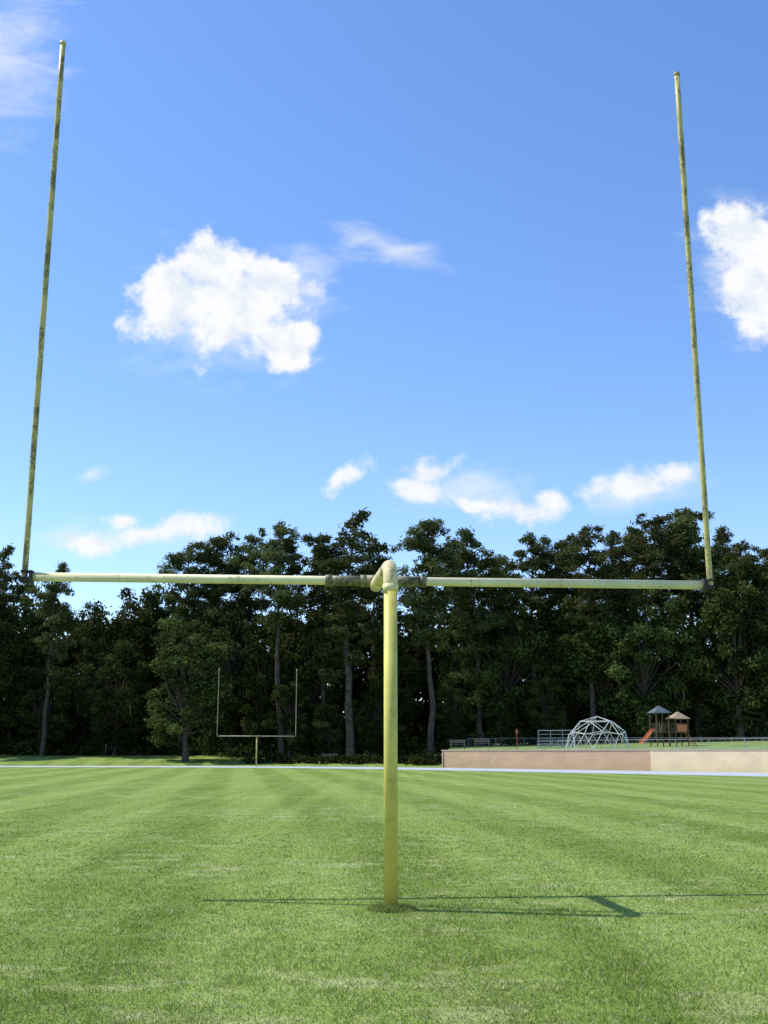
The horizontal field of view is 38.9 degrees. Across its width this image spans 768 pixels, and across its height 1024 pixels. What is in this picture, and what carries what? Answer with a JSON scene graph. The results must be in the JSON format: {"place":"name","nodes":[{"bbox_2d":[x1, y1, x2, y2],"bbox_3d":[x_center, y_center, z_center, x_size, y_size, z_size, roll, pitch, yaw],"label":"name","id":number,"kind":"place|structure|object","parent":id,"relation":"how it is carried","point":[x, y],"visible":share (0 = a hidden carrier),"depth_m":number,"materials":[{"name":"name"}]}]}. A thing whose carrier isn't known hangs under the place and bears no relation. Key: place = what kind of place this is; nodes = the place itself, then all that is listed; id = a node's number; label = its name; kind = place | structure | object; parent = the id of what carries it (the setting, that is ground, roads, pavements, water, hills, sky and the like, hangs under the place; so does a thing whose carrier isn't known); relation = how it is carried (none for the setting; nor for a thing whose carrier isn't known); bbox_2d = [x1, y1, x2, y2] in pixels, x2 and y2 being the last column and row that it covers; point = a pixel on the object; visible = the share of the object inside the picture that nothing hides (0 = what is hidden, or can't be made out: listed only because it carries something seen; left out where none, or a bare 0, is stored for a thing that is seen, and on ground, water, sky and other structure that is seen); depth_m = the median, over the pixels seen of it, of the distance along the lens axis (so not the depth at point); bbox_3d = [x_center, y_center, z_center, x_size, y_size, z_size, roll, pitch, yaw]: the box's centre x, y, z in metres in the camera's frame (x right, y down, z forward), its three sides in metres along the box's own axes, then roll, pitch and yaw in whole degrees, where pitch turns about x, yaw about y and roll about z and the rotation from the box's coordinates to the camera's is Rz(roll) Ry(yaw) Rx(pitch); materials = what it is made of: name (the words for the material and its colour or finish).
{"place":"outdoors","nodes":[
{"label":"outdoors","id":0,"kind":"place"},
{"bbox_2d":[0,752,767,1023],"bbox_3d":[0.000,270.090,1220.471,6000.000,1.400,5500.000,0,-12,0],"label":"grass field","id":1,"kind":"structure","parent":0,"point":[44,780],"depth_m":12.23,"materials":[{"name":"green plant"}]},
{"bbox_2d":[0,543,27,636],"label":"pine tree","id":2,"kind":"object","parent":1,"relation":"on","point":[6,576],"visible":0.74,"depth_m":132.47,"materials":[{"name":"green plant"}]},
{"bbox_2d":[0,592,29,731],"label":"oak tree","id":3,"kind":"object","parent":1,"relation":"on","point":[8,644],"visible":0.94,"depth_m":127.61,"materials":[{"name":"green plant"}]},
{"bbox_2d":[0,578,62,754],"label":"oak tree","id":4,"kind":"object","parent":1,"relation":"on","point":[27,621],"visible":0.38,"depth_m":136.66,"materials":[{"name":"green plant"}]},
{"bbox_2d":[0,656,79,754],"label":"oak tree","id":5,"kind":"object","parent":1,"relation":"on","point":[33,720],"visible":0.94,"depth_m":128.00,"materials":[{"name":"green plant"}]},
{"bbox_2d":[24,561,93,755],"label":"pine tree","id":6,"kind":"object","parent":1,"relation":"on","point":[63,617],"visible":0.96,"depth_m":126.64,"materials":[{"name":"green plant"}]},
{"bbox_2d":[43,599,118,754],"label":"oak tree","id":7,"kind":"object","parent":1,"relation":"on","point":[82,655],"visible":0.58,"depth_m":134.27,"materials":[{"name":"green plant"}]},
{"bbox_2d":[69,639,157,754],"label":"oak tree","id":8,"kind":"object","parent":1,"relation":"on","point":[129,693],"visible":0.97,"depth_m":126.63,"materials":[{"name":"green plant"}]},
{"bbox_2d":[75,587,174,743],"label":"oak tree","id":9,"kind":"object","parent":1,"relation":"on","point":[119,628],"visible":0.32,"depth_m":137.62,"materials":[{"name":"green plant"}]},
{"bbox_2d":[125,583,188,744],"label":"oak tree","id":10,"kind":"object","parent":1,"relation":"on","point":[150,601],"visible":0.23,"depth_m":141.12,"materials":[{"name":"green plant"}]},
{"bbox_2d":[152,541,220,754],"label":"pine tree","id":11,"kind":"object","parent":1,"relation":"on","point":[178,560],"visible":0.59,"depth_m":130.51,"materials":[{"name":"green plant"}]},
{"bbox_2d":[141,617,242,761],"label":"oak tree","id":12,"kind":"object","parent":1,"relation":"on","point":[204,689],"visible":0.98,"depth_m":116.42,"materials":[{"name":"green plant"}]},
{"bbox_2d":[184,534,260,739],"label":"pine tree","id":13,"kind":"object","parent":1,"relation":"on","point":[213,596],"visible":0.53,"depth_m":133.47,"materials":[{"name":"green plant"}]},
{"bbox_2d":[183,590,280,755],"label":"oak tree","id":14,"kind":"object","parent":1,"relation":"on","point":[234,631],"visible":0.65,"depth_m":126.37,"materials":[{"name":"green plant"}]},
{"bbox_2d":[208,527,277,746],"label":"pine tree","id":15,"kind":"object","parent":1,"relation":"on","point":[258,604],"visible":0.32,"depth_m":135.73,"materials":[{"name":"green plant"}]},
{"bbox_2d":[216,668,296,766],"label":"goal post","id":16,"kind":"object","parent":1,"relation":"on","point":[256,736],"visible":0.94,"depth_m":99.17,"materials":[{"name":"yellow metal"}]},
{"bbox_2d":[235,635,284,751],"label":"oak tree","id":17,"kind":"object","parent":1,"relation":"on","point":[260,704],"visible":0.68,"depth_m":123.54,"materials":[{"name":"green plant"}]},
{"bbox_2d":[222,519,318,756],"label":"pine tree","id":18,"kind":"object","parent":1,"relation":"on","point":[282,548],"visible":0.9,"depth_m":123.36,"materials":[{"name":"green plant"}]},
{"bbox_2d":[260,674,313,756],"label":"oak tree","id":19,"kind":"object","parent":1,"relation":"on","point":[284,695],"visible":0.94,"depth_m":120.21,"materials":[{"name":"green plant"}]},
{"bbox_2d":[263,586,348,751],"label":"oak tree","id":20,"kind":"object","parent":1,"relation":"on","point":[291,636],"visible":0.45,"depth_m":126.39,"materials":[{"name":"green plant"}]},
{"bbox_2d":[293,532,354,755],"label":"pine tree","id":21,"kind":"object","parent":1,"relation":"on","point":[321,550],"visible":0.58,"depth_m":126.34,"materials":[{"name":"green plant"}]},
{"bbox_2d":[305,698,345,757],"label":"oak tree","id":22,"kind":"object","parent":1,"relation":"on","point":[320,733],"visible":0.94,"depth_m":119.72,"materials":[{"name":"green plant"}]},
{"bbox_2d":[239,748,441,765],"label":"shrub row","id":23,"kind":"object","parent":1,"relation":"on","point":[426,759],"visible":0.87,"depth_m":112.71,"materials":[{"name":"green plant"}]},
{"bbox_2d":[297,507,394,758],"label":"pine tree","id":24,"kind":"object","parent":1,"relation":"on","point":[350,607],"visible":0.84,"depth_m":119.50,"materials":[{"name":"green plant"}]},
{"bbox_2d":[20,40,714,908],"bbox_3d":[-0.033,-0.893,10.951,7.200,9.205,1.443,1,-12,-4],"label":"goal post","id":25,"kind":"object","parent":1,"relation":"on","point":[388,578],"visible":0.94,"depth_m":11.20,"materials":[{"name":"yellow metal"}]},
{"bbox_2d":[340,683,407,755],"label":"oak tree","id":26,"kind":"object","parent":1,"relation":"on","point":[370,721],"visible":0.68,"depth_m":118.75,"materials":[{"name":"green plant"}]},
{"bbox_2d":[0,716,763,757],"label":"undergrowth","id":27,"kind":"object","parent":1,"relation":"on","point":[141,747],"visible":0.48,"depth_m":125.40,"materials":[{"name":"green plant"}]},
{"bbox_2d":[0,593,766,753],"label":"distant tree line","id":28,"kind":"object","parent":1,"relation":"on","point":[360,682],"visible":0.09,"depth_m":142.85,"materials":[{"name":"green plant"}]},
{"bbox_2d":[353,543,415,746],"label":"pine tree","id":29,"kind":"object","parent":1,"relation":"on","point":[378,611],"visible":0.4,"depth_m":128.85,"materials":[{"name":"green plant"}]},
{"bbox_2d":[359,625,427,742],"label":"oak tree","id":30,"kind":"object","parent":1,"relation":"on","point":[408,708],"visible":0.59,"depth_m":128.42,"materials":[{"name":"green plant"}]},
{"bbox_2d":[395,517,478,756],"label":"pine tree","id":31,"kind":"object","parent":1,"relation":"on","point":[425,602],"visible":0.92,"depth_m":119.83,"materials":[{"name":"green plant"}]},
{"bbox_2d":[441,749,767,772],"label":"retaining wall","id":32,"kind":"structure","parent":1,"relation":"on","point":[723,760],"depth_m":80.48,"materials":[{"name":"beige concrete"}]},
{"bbox_2d":[0,766,767,775],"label":"running track","id":33,"kind":"structure","parent":0,"point":[616,772],"depth_m":80.04,"materials":[{"name":"grey asphalt"}]},
{"bbox_2d":[0,0,767,712],"label":"sky","id":34,"kind":"structure","parent":0,"point":[314,263],"materials":[{"name":"blue"}]},
{"bbox_2d":[448,736,767,749],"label":"playground terrace","id":35,"kind":"structure","parent":0,"point":[735,744],"depth_m":101.99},
{"bbox_2d":[429,678,477,746],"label":"oak tree","id":36,"kind":"object","parent":35,"relation":"on","point":[455,719],"visible":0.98,"depth_m":120.44,"materials":[{"name":"green plant"}]},
{"bbox_2d":[449,740,466,748],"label":"park bench","id":37,"kind":"object","parent":35,"relation":"on","point":[464,742],"visible":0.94,"depth_m":105.84,"materials":[{"name":"grey wood"}]},
{"bbox_2d":[432,535,498,711],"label":"pine tree","id":38,"kind":"object","parent":35,"relation":"on","point":[470,567],"visible":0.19,"depth_m":128.37,"materials":[{"name":"green plant"}]},
{"bbox_2d":[428,593,503,748],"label":"oak tree","id":39,"kind":"object","parent":35,"relation":"on","point":[449,671],"visible":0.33,"depth_m":124.76,"materials":[{"name":"green plant"}]},
{"bbox_2d":[439,526,512,745],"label":"pine tree","id":40,"kind":"object","parent":35,"relation":"on","point":[490,618],"visible":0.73,"depth_m":122.79,"materials":[{"name":"green plant"}]},
{"bbox_2d":[474,739,489,747],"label":"park bench","id":41,"kind":"object","parent":35,"relation":"on","point":[475,741],"visible":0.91,"depth_m":107.81,"materials":[{"name":"grey wood"}]},
{"bbox_2d":[477,558,520,744],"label":"pine tree","id":42,"kind":"object","parent":35,"relation":"on","point":[513,660],"visible":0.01,"depth_m":130.99,"materials":[{"name":"green plant"}]},
{"bbox_2d":[482,690,524,745],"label":"oak tree","id":43,"kind":"object","parent":35,"relation":"on","point":[493,722],"visible":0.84,"depth_m":120.33,"materials":[{"name":"green plant"}]},
{"bbox_2d":[458,587,553,744],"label":"oak tree","id":44,"kind":"object","parent":35,"relation":"on","point":[524,655],"visible":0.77,"depth_m":122.27,"materials":[{"name":"green plant"}]},
{"bbox_2d":[500,531,585,742],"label":"pine tree","id":45,"kind":"object","parent":35,"relation":"on","point":[541,561],"visible":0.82,"depth_m":126.06,"materials":[{"name":"green plant"}]},
{"bbox_2d":[519,663,569,742],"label":"oak tree","id":46,"kind":"object","parent":35,"relation":"on","point":[532,714],"visible":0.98,"depth_m":119.48,"materials":[{"name":"green plant"}]},
{"bbox_2d":[536,730,575,747],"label":"bleachers","id":47,"kind":"object","parent":35,"relation":"on","point":[550,743],"visible":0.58,"depth_m":101.73,"materials":[{"name":"metal"}]},
{"bbox_2d":[533,539,585,727],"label":"pine tree","id":48,"kind":"object","parent":35,"relation":"on","point":[560,544],"visible":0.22,"depth_m":128.56,"materials":[{"name":"green plant"}]},
{"bbox_2d":[520,573,605,742],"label":"oak tree","id":49,"kind":"object","parent":35,"relation":"on","point":[551,625],"visible":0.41,"depth_m":124.12,"materials":[{"name":"green plant"}]},
{"bbox_2d":[576,736,591,744],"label":"park bench","id":50,"kind":"object","parent":35,"relation":"on","point":[584,737],"visible":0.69,"depth_m":109.90,"materials":[{"name":"grey wood"}]},
{"bbox_2d":[548,573,641,742],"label":"oak tree","id":51,"kind":"object","parent":35,"relation":"on","point":[604,689],"visible":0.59,"depth_m":120.17,"materials":[{"name":"green plant"}]},
{"bbox_2d":[566,716,629,748],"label":"geodesic climbing dome","id":52,"kind":"structure","parent":35,"relation":"on","point":[601,731],"depth_m":94.72,"materials":[{"name":"metal"}]},
{"bbox_2d":[554,524,648,743],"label":"pine tree","id":53,"kind":"object","parent":35,"relation":"on","point":[583,537],"visible":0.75,"depth_m":120.60,"materials":[{"name":"green plant"}]},
{"bbox_2d":[593,530,641,741],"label":"pine tree","id":54,"kind":"object","parent":35,"relation":"on","point":[611,543],"visible":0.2,"depth_m":130.92,"materials":[{"name":"green plant"}]},
{"bbox_2d":[468,737,767,746],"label":"chain link fence","id":55,"kind":"object","parent":35,"relation":"on","point":[640,738],"visible":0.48,"depth_m":110.12,"materials":[{"name":"metal"}]},
{"bbox_2d":[609,525,664,722],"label":"pine tree","id":56,"kind":"object","parent":35,"relation":"on","point":[632,566],"visible":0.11,"depth_m":134.26,"materials":[{"name":"green plant"}]},
{"bbox_2d":[598,588,699,742],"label":"oak tree","id":57,"kind":"object","parent":35,"relation":"on","point":[657,630],"visible":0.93,"depth_m":116.87,"materials":[{"name":"green plant"}]},
{"bbox_2d":[558,738,767,749],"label":"chain link fence","id":58,"kind":"object","parent":35,"relation":"on","point":[585,748],"visible":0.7,"depth_m":85.13,"materials":[{"name":"metal"}]},
{"bbox_2d":[613,512,719,741],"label":"pine tree","id":59,"kind":"object","parent":35,"relation":"on","point":[655,548],"visible":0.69,"depth_m":124.09,"materials":[{"name":"green plant"}]},
{"bbox_2d":[639,706,696,745],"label":"playground climbing structure","id":60,"kind":"object","parent":35,"relation":"on","point":[682,728],"visible":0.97,"depth_m":94.81,"materials":[{"name":"orange plastic"}]},
{"bbox_2d":[635,507,732,730],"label":"pine tree","id":61,"kind":"object","parent":35,"relation":"on","point":[686,518],"visible":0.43,"depth_m":126.25,"materials":[{"name":"green plant"}]},
{"bbox_2d":[640,566,756,740],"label":"oak tree","id":62,"kind":"object","parent":35,"relation":"on","point":[704,719],"visible":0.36,"depth_m":118.91,"materials":[{"name":"green plant"}]},
{"bbox_2d":[694,525,750,738],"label":"pine tree","id":63,"kind":"object","parent":35,"relation":"on","point":[722,537],"visible":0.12,"depth_m":131.35,"materials":[{"name":"green plant"}]},
{"bbox_2d":[679,568,767,740],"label":"oak tree","id":64,"kind":"object","parent":35,"relation":"on","point":[730,622],"visible":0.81,"depth_m":115.15,"materials":[{"name":"green plant"}]},
{"bbox_2d":[696,539,767,739],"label":"pine tree","id":65,"kind":"object","parent":35,"relation":"on","point":[736,552],"visible":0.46,"depth_m":121.58,"materials":[{"name":"green plant"}]},
{"bbox_2d":[711,551,767,736],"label":"oak tree","id":66,"kind":"object","parent":35,"relation":"on","point":[762,579],"visible":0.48,"depth_m":116.50,"materials":[{"name":"green plant"}]},
{"bbox_2d":[751,546,767,580],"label":"pine tree","id":67,"kind":"object","parent":35,"relation":"on","point":[763,551],"visible":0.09,"depth_m":126.61,"materials":[{"name":"green plant"}]}
]}

